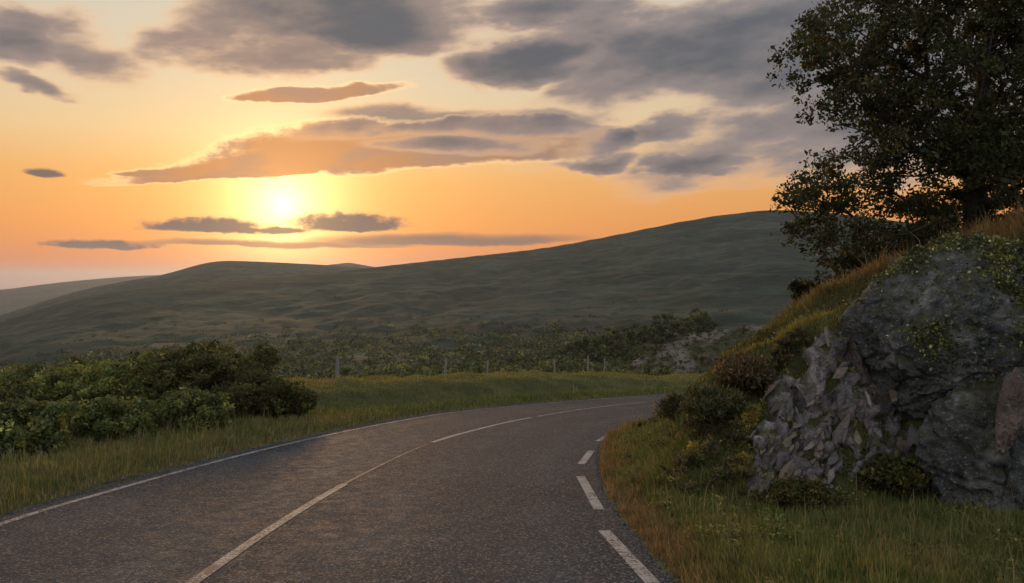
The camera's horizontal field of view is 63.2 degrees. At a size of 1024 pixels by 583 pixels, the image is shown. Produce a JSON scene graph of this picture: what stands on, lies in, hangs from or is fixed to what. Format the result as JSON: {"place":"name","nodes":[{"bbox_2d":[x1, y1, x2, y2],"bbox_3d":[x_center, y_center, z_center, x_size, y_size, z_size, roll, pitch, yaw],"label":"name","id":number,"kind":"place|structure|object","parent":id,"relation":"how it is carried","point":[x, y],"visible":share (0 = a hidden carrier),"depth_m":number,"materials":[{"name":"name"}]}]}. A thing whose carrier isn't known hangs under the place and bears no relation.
{"place":"outdoors","nodes":[
{"label":"outdoors","id":0,"kind":"place"},
{"bbox_2d":[0,275,157,314],"bbox_3d":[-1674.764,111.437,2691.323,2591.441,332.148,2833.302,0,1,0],"label":"blue ridge","id":1,"kind":"structure","parent":0,"point":[13,299],"depth_m":2730.18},
{"bbox_2d":[0,261,361,321],"bbox_3d":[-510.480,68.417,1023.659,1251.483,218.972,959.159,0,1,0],"label":"flat topped hill","id":2,"kind":"structure","parent":0,"point":[221,271],"depth_m":1085.48,"materials":[{"name":"green plant"}]},
{"bbox_2d":[0,393,683,582],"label":"road","id":3,"kind":"structure","parent":0,"point":[508,494],"depth_m":8.55,"materials":[{"name":"grey asphalt"}]},
{"bbox_2d":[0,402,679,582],"bbox_3d":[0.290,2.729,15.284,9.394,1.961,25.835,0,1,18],"label":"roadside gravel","id":4,"kind":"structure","parent":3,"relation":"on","point":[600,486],"depth_m":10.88,"materials":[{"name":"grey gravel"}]},
{"bbox_2d":[331,263,371,267],"bbox_3d":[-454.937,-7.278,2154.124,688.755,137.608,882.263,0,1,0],"label":"distant peak","id":5,"kind":"structure","parent":0,"point":[352,265],"depth_m":2214.74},
{"bbox_2d":[0,210,942,379],"bbox_3d":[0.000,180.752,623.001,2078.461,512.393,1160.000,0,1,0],"label":"hillside","id":6,"kind":"structure","parent":0,"point":[745,261],"depth_m":447.63,"materials":[{"name":"green plant"}]},
{"bbox_2d":[0,239,775,382],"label":"hillside scrub","id":7,"kind":"object","parent":6,"relation":"on","point":[546,351],"visible":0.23,"depth_m":211.01,"materials":[{"name":"green plant"}]},
{"bbox_2d":[564,339,584,355],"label":"woodland tree","id":8,"kind":"object","parent":6,"relation":"on","point":[569,345],"visible":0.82,"depth_m":191.25,"materials":[{"name":"green plant"}]},
{"bbox_2d":[579,332,607,351],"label":"woodland tree","id":9,"kind":"object","parent":6,"relation":"on","point":[586,339],"visible":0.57,"depth_m":192.50,"materials":[{"name":"green plant"}]},
{"bbox_2d":[581,344,608,361],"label":"woodland tree","id":10,"kind":"object","parent":6,"relation":"on","point":[599,353],"visible":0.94,"depth_m":173.34,"materials":[{"name":"green plant"}]},
{"bbox_2d":[595,327,627,351],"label":"woodland tree","id":11,"kind":"object","parent":6,"relation":"on","point":[612,338],"visible":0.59,"depth_m":199.34,"materials":[{"name":"green plant"}]},
{"bbox_2d":[614,326,638,346],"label":"woodland tree","id":12,"kind":"object","parent":6,"relation":"on","point":[632,336],"visible":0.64,"depth_m":209.56,"materials":[{"name":"green plant"}]},
{"bbox_2d":[624,323,652,344],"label":"woodland tree","id":13,"kind":"object","parent":6,"relation":"on","point":[643,332],"visible":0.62,"depth_m":213.46,"materials":[{"name":"green plant"}]},
{"bbox_2d":[644,321,666,343],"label":"woodland tree","id":14,"kind":"object","parent":6,"relation":"on","point":[655,339],"visible":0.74,"depth_m":228.84,"materials":[{"name":"green plant"}]},
{"bbox_2d":[648,313,684,339],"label":"woodland tree","id":15,"kind":"object","parent":6,"relation":"on","point":[674,327],"visible":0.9,"depth_m":229.88,"materials":[{"name":"green plant"}]},
{"bbox_2d":[677,317,695,335],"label":"woodland tree","id":16,"kind":"object","parent":6,"relation":"on","point":[688,324],"visible":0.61,"depth_m":237.83,"materials":[{"name":"green plant"}]},
{"bbox_2d":[682,308,711,333],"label":"woodland tree","id":17,"kind":"object","parent":6,"relation":"on","point":[703,317],"visible":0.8,"depth_m":249.78,"materials":[{"name":"green plant"}]},
{"bbox_2d":[700,319,718,332],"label":"woodland tree","id":18,"kind":"object","parent":6,"relation":"on","point":[711,327],"visible":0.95,"depth_m":248.78,"materials":[{"name":"green plant"}]},
{"bbox_2d":[0,268,1023,582],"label":"ground","id":19,"kind":"structure","parent":0,"point":[798,362],"depth_m":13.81,"materials":[{"name":"green plant"}]},
{"bbox_2d":[0,363,46,418],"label":"shrub","id":20,"kind":"object","parent":19,"relation":"on","point":[11,372],"visible":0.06,"depth_m":22.37,"materials":[{"name":"green plant"}]},
{"bbox_2d":[0,395,81,459],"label":"shrub","id":21,"kind":"object","parent":19,"relation":"on","point":[44,428],"visible":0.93,"depth_m":12.33,"materials":[{"name":"green plant"}]},
{"bbox_2d":[0,356,105,420],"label":"shrub","id":22,"kind":"object","parent":19,"relation":"on","point":[18,390],"visible":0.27,"depth_m":20.34,"materials":[{"name":"green plant"}]},
{"bbox_2d":[24,358,153,415],"bbox_3d":[-10.364,2.490,20.714,2.843,1.639,3.072,1,1,38],"label":"shrub","id":23,"kind":"object","parent":19,"relation":"on","point":[88,386],"visible":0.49,"depth_m":20.15,"materials":[{"name":"green plant"}]},
{"bbox_2d":[64,394,159,441],"bbox_3d":[-7.052,2.273,14.467,1.702,0.959,1.511,0,1,0],"label":"shrub","id":24,"kind":"object","parent":19,"relation":"on","point":[87,421],"visible":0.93,"depth_m":14.23,"materials":[{"name":"green plant"}]},
{"bbox_2d":[107,347,186,380],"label":"shrub","id":25,"kind":"object","parent":19,"relation":"on","point":[154,350],"visible":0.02,"depth_m":22.85,"materials":[{"name":"green plant"}]},
{"bbox_2d":[97,351,217,409],"bbox_3d":[-8.741,2.255,20.754,2.978,1.626,2.831,0,1,0],"label":"shrub","id":26,"kind":"object","parent":19,"relation":"on","point":[132,368],"visible":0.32,"depth_m":20.09,"materials":[{"name":"green plant"}]},
{"bbox_2d":[146,386,234,431],"bbox_3d":[-6.242,2.331,16.118,1.869,0.988,1.743,1,1,41],"label":"shrub","id":27,"kind":"object","parent":19,"relation":"on","point":[202,408],"visible":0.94,"depth_m":15.81,"materials":[{"name":"green plant"}]},
{"bbox_2d":[134,338,284,393],"bbox_3d":[-7.144,2.107,20.184,3.212,1.936,3.363,0,1,0],"label":"shrub","id":28,"kind":"object","parent":19,"relation":"on","point":[198,366],"visible":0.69,"depth_m":19.45,"materials":[{"name":"green plant"}]},
{"bbox_2d":[220,368,320,419],"bbox_3d":[-5.585,2.376,19.040,2.340,1.342,2.383,0,1,-20],"label":"shrub","id":29,"kind":"object","parent":19,"relation":"on","point":[252,396],"visible":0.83,"depth_m":18.39,"materials":[{"name":"green plant"}]},
{"bbox_2d":[262,395,316,419],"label":"shrub","id":30,"kind":"object","parent":19,"relation":"on","point":[302,409],"visible":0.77,"depth_m":18.46,"materials":[{"name":"green plant"}]},
{"bbox_2d":[335,357,339,377],"bbox_3d":[-5.671,2.675,27.034,0.145,1.145,0.162,-1,4,-45],"label":"fence post","id":31,"kind":"object","parent":19,"relation":"on","point":[337,373],"visible":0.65,"depth_m":26.98,"materials":[{"name":"grey wood"}]},
{"bbox_2d":[340,367,366,377],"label":"hedge bush","id":32,"kind":"object","parent":19,"relation":"on","point":[345,371],"visible":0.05,"depth_m":39.94,"materials":[{"name":"green plant"}]},
{"bbox_2d":[360,363,389,375],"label":"hedge bush","id":33,"kind":"object","parent":19,"relation":"on","point":[371,371],"visible":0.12,"depth_m":41.16,"materials":[{"name":"green plant"}]},
{"bbox_2d":[389,364,413,377],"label":"hedge bush","id":34,"kind":"object","parent":19,"relation":"on","point":[406,370],"visible":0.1,"depth_m":42.94,"materials":[{"name":"green plant"}]},
{"bbox_2d":[415,364,441,375],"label":"hedge bush","id":35,"kind":"object","parent":19,"relation":"on","point":[421,370],"visible":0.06,"depth_m":43.92,"materials":[{"name":"green plant"}]},
{"bbox_2d":[444,358,446,374],"bbox_3d":[-3.043,3.837,38.090,0.117,1.615,0.123,4,-2,-41],"label":"fence post","id":36,"kind":"object","parent":19,"relation":"on","point":[445,371],"visible":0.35,"depth_m":38.06,"materials":[{"name":"grey wood"}]},
{"bbox_2d":[447,367,471,373],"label":"hedge bush","id":37,"kind":"object","parent":19,"relation":"on","point":[452,370],"visible":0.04,"depth_m":42.10,"materials":[{"name":"green plant"}]},
{"bbox_2d":[475,365,504,372],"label":"hedge bush","id":38,"kind":"object","parent":19,"relation":"on","point":[479,369],"visible":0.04,"depth_m":45.13,"materials":[{"name":"green plant"}]},
{"bbox_2d":[503,364,522,372],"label":"hedge bush","id":39,"kind":"object","parent":19,"relation":"on","point":[512,369],"visible":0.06,"depth_m":46.13,"materials":[{"name":"green plant"}]},
{"bbox_2d":[527,359,556,372],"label":"hedge bush","id":40,"kind":"object","parent":19,"relation":"on","point":[542,365],"visible":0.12,"depth_m":47.09,"materials":[{"name":"green plant"}]},
{"bbox_2d":[558,360,585,373],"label":"hedge bush","id":41,"kind":"object","parent":19,"relation":"on","point":[563,365],"visible":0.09,"depth_m":48.13,"materials":[{"name":"green plant"}]},
{"bbox_2d":[587,355,588,371],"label":"fence post","id":42,"kind":"object","parent":19,"relation":"on","point":[588,363],"visible":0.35,"depth_m":44.06,"materials":[{"name":"grey wood"}]},
{"bbox_2d":[589,361,614,371],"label":"hedge bush","id":43,"kind":"object","parent":19,"relation":"on","point":[598,367],"visible":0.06,"depth_m":48.93,"materials":[{"name":"green plant"}]},
{"bbox_2d":[616,365,645,375],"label":"hedge bush","id":44,"kind":"object","parent":19,"relation":"on","point":[624,368],"visible":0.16,"depth_m":49.88,"materials":[{"name":"green plant"}]},
{"bbox_2d":[631,414,661,427],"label":"heather","id":45,"kind":"object","parent":19,"relation":"on","point":[639,424],"visible":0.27,"depth_m":17.73,"materials":[{"name":"green plant"}]},
{"bbox_2d":[637,363,674,375],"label":"hedge bush","id":46,"kind":"object","parent":19,"relation":"on","point":[662,367],"visible":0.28,"depth_m":48.05,"materials":[{"name":"green plant"}]},
{"bbox_2d":[655,471,691,489],"bbox_3d":[1.756,2.109,9.052,0.386,0.293,0.312,0,1,0],"label":"moss cushion","id":47,"kind":"object","parent":19,"relation":"on","point":[670,479],"visible":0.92,"depth_m":9.02,"materials":[{"name":"green plant"}]},
{"bbox_2d":[651,381,703,423],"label":"scrub bush","id":48,"kind":"object","parent":19,"relation":"on","point":[668,405],"visible":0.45,"depth_m":12.01,"materials":[{"name":"green plant"}]},
{"bbox_2d":[649,415,726,447],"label":"heather","id":49,"kind":"object","parent":19,"relation":"on","point":[692,424],"visible":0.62,"depth_m":9.64,"materials":[{"name":"green plant"}]},
{"bbox_2d":[627,324,767,374],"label":"rocky knoll","id":50,"kind":"structure","parent":19,"relation":"on","point":[682,353],"depth_m":62.25,"materials":[{"name":"grey stone"}]},
{"bbox_2d":[626,323,767,375],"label":"knoll scrub","id":51,"kind":"object","parent":50,"relation":"on","point":[666,357],"visible":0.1,"depth_m":61.99,"materials":[{"name":"green plant"}]},
{"bbox_2d":[683,439,715,457],"bbox_3d":[2.126,1.813,9.421,0.390,0.305,0.371,0,1,0],"label":"moss cushion","id":52,"kind":"object","parent":19,"relation":"on","point":[697,444],"visible":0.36,"depth_m":9.39,"materials":[{"name":"green plant"}]},
{"bbox_2d":[658,420,755,475],"bbox_3d":[2.204,1.752,9.222,1.141,0.661,0.474,0,1,0],"label":"heather","id":53,"kind":"object","parent":19,"relation":"on","point":[695,456],"visible":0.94,"depth_m":9.17,"materials":[{"name":"green plant"}]},
{"bbox_2d":[678,378,756,422],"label":"scrub bush","id":54,"kind":"object","parent":19,"relation":"on","point":[714,400],"visible":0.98,"depth_m":9.49,"materials":[{"name":"green plant"}]},
{"bbox_2d":[679,453,757,495],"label":"heather","id":55,"kind":"object","parent":19,"relation":"on","point":[725,471],"visible":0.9,"depth_m":8.82,"materials":[{"name":"green plant"}]},
{"bbox_2d":[708,349,782,391],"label":"scrub bush","id":56,"kind":"object","parent":19,"relation":"on","point":[746,368],"visible":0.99,"depth_m":9.71,"materials":[{"name":"brown plant"}]},
{"bbox_2d":[724,488,787,507],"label":"heather","id":57,"kind":"object","parent":19,"relation":"on","point":[743,493],"visible":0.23,"depth_m":8.41,"materials":[{"name":"green plant"}]},
{"bbox_2d":[762,327,812,387],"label":"heather","id":58,"kind":"object","parent":19,"relation":"on","point":[781,347],"visible":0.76,"depth_m":9.95,"materials":[{"name":"green plant"}]},
{"bbox_2d":[760,472,843,511],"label":"undergrowth","id":59,"kind":"object","parent":19,"relation":"on","point":[795,489],"visible":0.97,"depth_m":8.17,"materials":[{"name":"green plant"}]},
{"bbox_2d":[787,276,822,303],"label":"scrub bush","id":60,"kind":"object","parent":19,"relation":"on","point":[796,286],"visible":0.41,"depth_m":15.37,"materials":[{"name":"green plant"}]},
{"bbox_2d":[593,183,1023,582],"bbox_3d":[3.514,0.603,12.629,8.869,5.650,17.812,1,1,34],"label":"bank grass","id":61,"kind":"structure","parent":19,"relation":"on","point":[820,559],"depth_m":7.35,"materials":[{"name":"green plant"}]},
{"bbox_2d":[745,323,917,495],"bbox_3d":[3.496,1.294,9.365,2.407,1.992,1.857,0,1,0],"label":"rock face","id":62,"kind":"object","parent":19,"relation":"on","point":[809,392],"visible":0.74,"depth_m":9.17},
{"bbox_2d":[721,451,753,475],"bbox_3d":[2.448,1.879,8.962,0.340,0.335,0.362,0,1,0],"label":"moss cushion","id":63,"kind":"object","parent":62,"relation":"on","point":[744,457],"visible":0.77,"depth_m":8.93,"materials":[{"name":"green plant"}]},
{"bbox_2d":[733,402,762,431],"bbox_3d":[2.687,1.437,9.435,0.365,0.360,0.375,0,1,0],"label":"moss cushion","id":64,"kind":"object","parent":62,"relation":"on","point":[749,416],"visible":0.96,"depth_m":9.38,"materials":[{"name":"green plant"}]},
{"bbox_2d":[749,326,916,495],"bbox_3d":[3.493,1.337,9.286,2.455,1.998,1.820,0,1,0],"label":"rock moss","id":65,"kind":"object","parent":62,"relation":"on","point":[877,417],"visible":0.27,"depth_m":9.27,"materials":[{"name":"green plant"}]},
{"bbox_2d":[846,334,870,376],"bbox_3d":[4.043,0.979,9.777,0.409,0.994,0.577,0,1,-24],"label":"boulder","id":66,"kind":"object","parent":19,"relation":"on","point":[853,354],"visible":0.28,"depth_m":9.54,"materials":[{"name":"grey stone"}]},
{"bbox_2d":[853,444,931,500],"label":"undergrowth","id":67,"kind":"object","parent":19,"relation":"on","point":[892,472],"visible":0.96,"depth_m":8.52,"materials":[{"name":"green plant"}]},
{"bbox_2d":[766,0,1023,284],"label":"hawthorn tree","id":68,"kind":"object","parent":19,"relation":"on","point":[978,161],"visible":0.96,"depth_m":13.60,"materials":[{"name":"green plant"}]},
{"bbox_2d":[839,237,1023,421],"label":"boulder","id":69,"kind":"object","parent":19,"relation":"on","point":[898,354],"visible":0.56,"depth_m":8.98,"materials":[{"name":"grey stone"}]},
{"bbox_2d":[839,230,1023,421],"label":"creeper","id":70,"kind":"object","parent":69,"relation":"on","point":[1006,254],"visible":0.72,"depth_m":9.04,"materials":[{"name":"green plant"}]},
{"bbox_2d":[914,366,1023,512],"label":"boulder","id":71,"kind":"object","parent":19,"relation":"on","point":[956,452],"visible":0.56,"depth_m":8.31,"materials":[{"name":"grey stone"}]},
{"bbox_2d":[994,367,1023,453],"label":"boulder","id":72,"kind":"object","parent":71,"relation":"on","point":[1009,419],"visible":1,"depth_m":7.96,"materials":[{"name":"grey stone"}]},
{"bbox_2d":[0,0,1023,288],"label":"sky","id":73,"kind":"structure","parent":0,"point":[138,137],"materials":[{"name":"orange"}]}
]}

